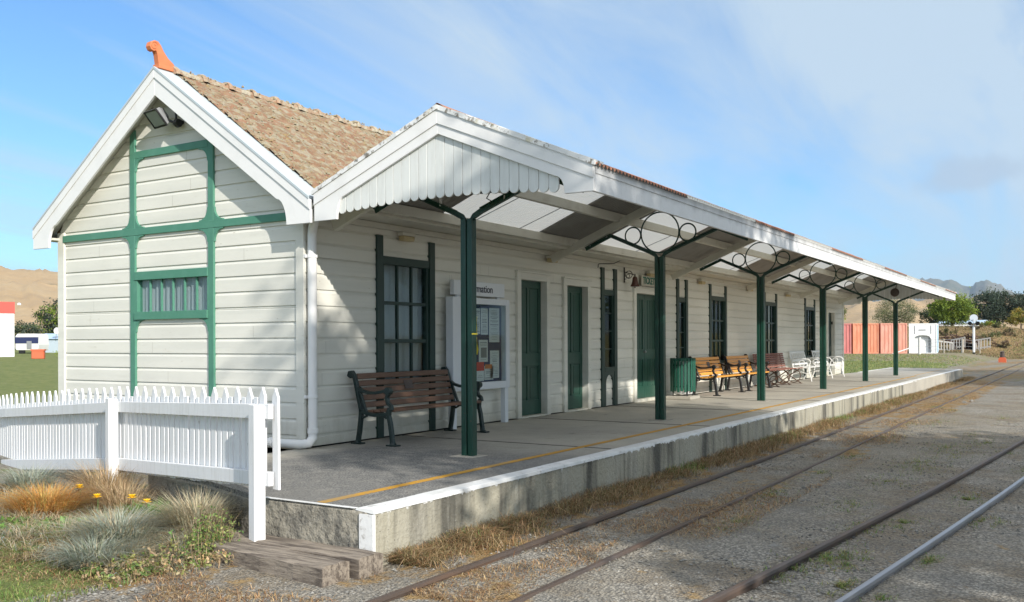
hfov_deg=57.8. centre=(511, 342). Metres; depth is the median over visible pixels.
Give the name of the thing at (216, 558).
garden shrub
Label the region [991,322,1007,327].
bush
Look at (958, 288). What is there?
mountains
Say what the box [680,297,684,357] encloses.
window
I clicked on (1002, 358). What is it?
point indicator
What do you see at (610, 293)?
window
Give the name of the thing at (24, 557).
dry grass
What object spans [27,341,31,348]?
door
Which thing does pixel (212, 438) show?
picket fence
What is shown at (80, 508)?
straw tuft
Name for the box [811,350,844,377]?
park bench
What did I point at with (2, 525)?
leafy herb
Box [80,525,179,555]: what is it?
straw tuft
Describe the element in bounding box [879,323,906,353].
shipping container
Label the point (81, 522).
straw tuft
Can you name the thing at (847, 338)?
shipping container
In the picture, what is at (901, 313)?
willow tree
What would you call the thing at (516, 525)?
dry weeds
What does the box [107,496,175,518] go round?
green grass
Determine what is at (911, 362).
grass
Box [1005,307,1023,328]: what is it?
young tree
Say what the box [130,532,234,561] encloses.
tussock grass
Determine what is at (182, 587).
straw litter
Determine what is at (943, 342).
wire fence
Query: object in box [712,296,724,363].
window
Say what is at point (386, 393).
park bench
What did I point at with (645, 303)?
door
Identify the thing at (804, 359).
park bench
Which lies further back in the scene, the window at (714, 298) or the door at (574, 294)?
the window at (714, 298)
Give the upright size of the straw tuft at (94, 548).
0.177 m
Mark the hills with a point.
(29, 290)
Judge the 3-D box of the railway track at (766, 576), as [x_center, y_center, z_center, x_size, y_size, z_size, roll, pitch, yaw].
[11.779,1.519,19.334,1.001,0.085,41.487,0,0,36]
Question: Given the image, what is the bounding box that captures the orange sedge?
[0,474,115,520]
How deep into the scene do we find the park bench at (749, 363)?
22.66 m
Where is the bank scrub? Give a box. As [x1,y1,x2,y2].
[907,325,1023,358]
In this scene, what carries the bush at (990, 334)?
on the ground at (980, 566)
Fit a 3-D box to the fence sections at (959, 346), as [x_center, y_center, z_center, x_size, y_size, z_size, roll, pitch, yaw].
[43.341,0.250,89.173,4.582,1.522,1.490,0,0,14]
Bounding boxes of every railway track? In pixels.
[365,362,1023,601]
[701,439,1023,601]
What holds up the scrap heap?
on the ground at (980, 566)
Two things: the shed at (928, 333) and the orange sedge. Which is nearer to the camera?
the orange sedge
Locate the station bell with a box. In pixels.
[624,267,638,287]
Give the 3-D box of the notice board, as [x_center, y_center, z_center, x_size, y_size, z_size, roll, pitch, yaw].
[-0.458,0.166,13.096,0.132,2.029,1.440,0,0,32]
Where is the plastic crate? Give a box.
[30,349,45,358]
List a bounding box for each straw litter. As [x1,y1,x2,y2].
[0,523,380,601]
[408,382,1004,601]
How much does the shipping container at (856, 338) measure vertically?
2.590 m
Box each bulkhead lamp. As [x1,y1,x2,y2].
[397,232,415,241]
[546,255,557,262]
[645,271,654,276]
[697,279,705,283]
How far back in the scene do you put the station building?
11.87 m
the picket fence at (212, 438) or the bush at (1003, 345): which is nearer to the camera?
the picket fence at (212, 438)
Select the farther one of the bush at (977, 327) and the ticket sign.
the bush at (977, 327)
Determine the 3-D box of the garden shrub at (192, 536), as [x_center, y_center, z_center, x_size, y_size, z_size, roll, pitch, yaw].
[-2.224,1.378,6.855,0.563,0.382,0.564,0,0,12]
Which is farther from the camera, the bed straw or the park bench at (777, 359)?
the park bench at (777, 359)
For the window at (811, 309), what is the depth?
29.52 m
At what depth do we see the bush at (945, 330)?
102.04 m
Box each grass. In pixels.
[0,461,75,491]
[0,498,195,601]
[0,537,71,562]
[4,529,166,570]
[21,502,186,544]
[22,457,147,504]
[28,476,165,512]
[69,542,180,570]
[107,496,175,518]
[109,482,248,533]
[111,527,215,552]
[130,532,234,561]
[844,354,982,372]
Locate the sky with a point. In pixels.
(886, 133)
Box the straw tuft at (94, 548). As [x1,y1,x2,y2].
[37,536,155,558]
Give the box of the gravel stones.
[16,399,1023,601]
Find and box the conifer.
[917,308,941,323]
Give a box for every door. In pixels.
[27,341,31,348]
[521,280,540,415]
[567,286,582,408]
[637,294,654,398]
[828,313,832,373]
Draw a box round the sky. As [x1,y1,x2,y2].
[0,0,1023,293]
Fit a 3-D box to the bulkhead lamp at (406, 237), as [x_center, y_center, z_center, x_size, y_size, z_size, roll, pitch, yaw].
[-1.344,-1.337,11.818,0.107,0.105,0.260,0,0,32]
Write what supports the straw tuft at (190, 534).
on the ground at (980, 566)
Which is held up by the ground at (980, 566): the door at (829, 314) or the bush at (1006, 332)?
the bush at (1006, 332)
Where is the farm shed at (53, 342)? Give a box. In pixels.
[45,333,57,352]
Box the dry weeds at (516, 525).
[383,376,973,569]
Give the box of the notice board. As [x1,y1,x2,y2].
[446,280,509,428]
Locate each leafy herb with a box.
[0,516,37,535]
[17,515,84,536]
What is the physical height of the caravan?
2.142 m
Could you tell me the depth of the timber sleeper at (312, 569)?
6.29 m
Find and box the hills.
[0,266,1023,332]
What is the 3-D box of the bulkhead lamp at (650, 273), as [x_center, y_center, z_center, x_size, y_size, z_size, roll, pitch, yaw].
[2.756,-1.354,18.454,0.107,0.105,0.260,0,0,32]
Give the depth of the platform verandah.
11.76 m
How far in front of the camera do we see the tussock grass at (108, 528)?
6.99 m
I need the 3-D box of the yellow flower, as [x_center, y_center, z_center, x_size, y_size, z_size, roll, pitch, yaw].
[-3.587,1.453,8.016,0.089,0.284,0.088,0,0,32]
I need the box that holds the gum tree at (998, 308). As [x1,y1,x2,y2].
[969,285,1023,325]
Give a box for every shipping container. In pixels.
[844,323,850,353]
[851,323,878,353]
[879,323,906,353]
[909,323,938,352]
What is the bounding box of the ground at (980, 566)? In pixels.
[0,326,1023,601]
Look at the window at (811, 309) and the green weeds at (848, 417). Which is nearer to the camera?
the green weeds at (848, 417)
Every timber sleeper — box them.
[165,533,348,587]
[199,527,382,579]
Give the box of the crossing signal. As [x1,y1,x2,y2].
[968,314,979,353]
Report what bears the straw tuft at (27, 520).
on the ground at (980, 566)
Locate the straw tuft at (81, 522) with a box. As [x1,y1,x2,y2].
[58,511,124,535]
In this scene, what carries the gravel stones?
on the ground at (980, 566)
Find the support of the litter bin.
on the station platform
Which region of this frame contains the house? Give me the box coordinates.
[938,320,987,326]
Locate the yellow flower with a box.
[93,493,100,513]
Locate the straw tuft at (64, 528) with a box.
[4,514,125,547]
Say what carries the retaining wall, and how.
on the ground at (980, 566)
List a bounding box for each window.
[134,267,207,319]
[383,256,429,378]
[605,289,614,371]
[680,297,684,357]
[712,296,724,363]
[766,302,775,359]
[806,307,814,357]
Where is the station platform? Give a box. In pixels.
[166,367,962,564]
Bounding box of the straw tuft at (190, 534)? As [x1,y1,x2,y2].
[135,524,274,549]
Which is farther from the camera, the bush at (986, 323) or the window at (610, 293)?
the bush at (986, 323)
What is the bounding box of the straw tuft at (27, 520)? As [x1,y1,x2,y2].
[0,513,71,544]
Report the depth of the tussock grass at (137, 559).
6.48 m
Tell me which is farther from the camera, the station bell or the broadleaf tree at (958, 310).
the broadleaf tree at (958, 310)
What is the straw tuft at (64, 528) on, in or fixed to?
on the ground at (980, 566)
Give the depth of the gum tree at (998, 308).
149.27 m
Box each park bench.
[347,367,489,446]
[688,355,745,395]
[721,354,772,390]
[753,353,802,386]
[788,351,819,381]
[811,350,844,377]
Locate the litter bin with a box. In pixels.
[666,358,699,399]
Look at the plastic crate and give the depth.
69.86 m
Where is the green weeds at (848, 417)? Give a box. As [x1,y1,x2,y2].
[460,395,919,543]
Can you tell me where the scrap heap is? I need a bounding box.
[939,327,982,349]
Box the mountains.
[872,278,1019,301]
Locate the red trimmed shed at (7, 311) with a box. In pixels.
[0,302,20,356]
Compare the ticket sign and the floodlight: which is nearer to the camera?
the floodlight
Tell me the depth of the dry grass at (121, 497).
8.24 m
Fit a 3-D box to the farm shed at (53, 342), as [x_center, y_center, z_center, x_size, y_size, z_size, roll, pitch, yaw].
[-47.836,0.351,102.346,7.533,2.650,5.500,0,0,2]
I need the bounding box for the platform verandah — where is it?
[311,103,956,457]
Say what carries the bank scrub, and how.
on the ground at (980, 566)
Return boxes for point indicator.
[998,351,1005,361]
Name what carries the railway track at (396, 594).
on the ground at (980, 566)
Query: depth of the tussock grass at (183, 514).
7.20 m
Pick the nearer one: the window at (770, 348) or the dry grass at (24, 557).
the dry grass at (24, 557)
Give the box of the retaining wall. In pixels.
[0,455,248,531]
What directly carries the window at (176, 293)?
in the station building
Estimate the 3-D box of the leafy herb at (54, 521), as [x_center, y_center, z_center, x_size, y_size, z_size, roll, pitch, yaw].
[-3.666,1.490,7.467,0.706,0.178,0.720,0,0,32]
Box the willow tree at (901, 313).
[869,298,925,324]
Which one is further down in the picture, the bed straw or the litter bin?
the bed straw
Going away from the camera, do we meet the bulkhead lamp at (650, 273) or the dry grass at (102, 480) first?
the dry grass at (102, 480)
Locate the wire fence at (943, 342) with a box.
[898,337,979,353]
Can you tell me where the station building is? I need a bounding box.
[32,40,853,452]
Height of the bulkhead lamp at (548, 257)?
0.105 m
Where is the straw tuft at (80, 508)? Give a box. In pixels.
[67,501,151,515]
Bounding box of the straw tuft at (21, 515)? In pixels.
[0,504,75,532]
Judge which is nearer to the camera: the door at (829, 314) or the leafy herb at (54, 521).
the leafy herb at (54, 521)
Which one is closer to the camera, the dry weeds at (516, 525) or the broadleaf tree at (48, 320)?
the dry weeds at (516, 525)
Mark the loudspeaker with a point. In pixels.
(894, 292)
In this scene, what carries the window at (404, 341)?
in the station building
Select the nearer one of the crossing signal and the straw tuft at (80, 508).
the straw tuft at (80, 508)
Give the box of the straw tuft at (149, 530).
[76,517,176,544]
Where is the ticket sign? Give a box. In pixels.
[641,275,654,286]
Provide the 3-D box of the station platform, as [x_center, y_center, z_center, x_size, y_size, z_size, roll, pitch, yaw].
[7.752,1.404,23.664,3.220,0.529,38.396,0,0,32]
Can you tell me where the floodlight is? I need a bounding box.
[143,107,183,128]
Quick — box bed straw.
[0,476,220,581]
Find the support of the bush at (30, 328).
on the ground at (980, 566)
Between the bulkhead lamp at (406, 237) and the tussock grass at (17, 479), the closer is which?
the tussock grass at (17, 479)
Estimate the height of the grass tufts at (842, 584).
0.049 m
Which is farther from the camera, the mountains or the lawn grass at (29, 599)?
the mountains
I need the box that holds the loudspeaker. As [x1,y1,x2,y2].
[890,285,898,296]
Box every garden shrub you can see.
[78,550,169,581]
[126,535,235,576]
[160,504,243,562]
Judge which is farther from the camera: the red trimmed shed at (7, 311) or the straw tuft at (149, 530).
the red trimmed shed at (7, 311)
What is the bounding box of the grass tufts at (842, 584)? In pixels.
[688,396,1023,601]
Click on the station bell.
(634, 284)
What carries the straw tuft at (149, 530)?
on the ground at (980, 566)
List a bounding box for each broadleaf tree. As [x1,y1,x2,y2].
[31,297,57,333]
[922,286,986,325]
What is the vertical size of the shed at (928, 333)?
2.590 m
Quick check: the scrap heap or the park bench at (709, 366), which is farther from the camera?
the scrap heap
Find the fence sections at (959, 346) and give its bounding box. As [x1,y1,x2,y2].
[939,337,990,350]
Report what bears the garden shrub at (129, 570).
on the ground at (980, 566)
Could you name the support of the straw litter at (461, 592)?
on the ground at (980, 566)
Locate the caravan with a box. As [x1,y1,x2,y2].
[15,334,48,353]
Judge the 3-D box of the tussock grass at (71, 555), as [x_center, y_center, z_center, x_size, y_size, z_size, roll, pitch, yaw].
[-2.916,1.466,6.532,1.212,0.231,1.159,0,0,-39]
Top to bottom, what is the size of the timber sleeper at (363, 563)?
0.221 m
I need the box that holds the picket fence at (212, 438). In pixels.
[0,386,280,541]
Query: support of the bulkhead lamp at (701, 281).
attached to the station building
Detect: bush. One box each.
[14,319,46,343]
[939,328,957,335]
[966,323,982,329]
[975,321,1001,325]
[977,331,1001,340]
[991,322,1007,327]
[992,340,1009,347]
[997,327,1017,336]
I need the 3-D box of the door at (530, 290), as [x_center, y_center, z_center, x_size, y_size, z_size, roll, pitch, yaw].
[0.239,0.089,14.688,0.054,2.120,0.792,0,0,32]
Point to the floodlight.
(157, 118)

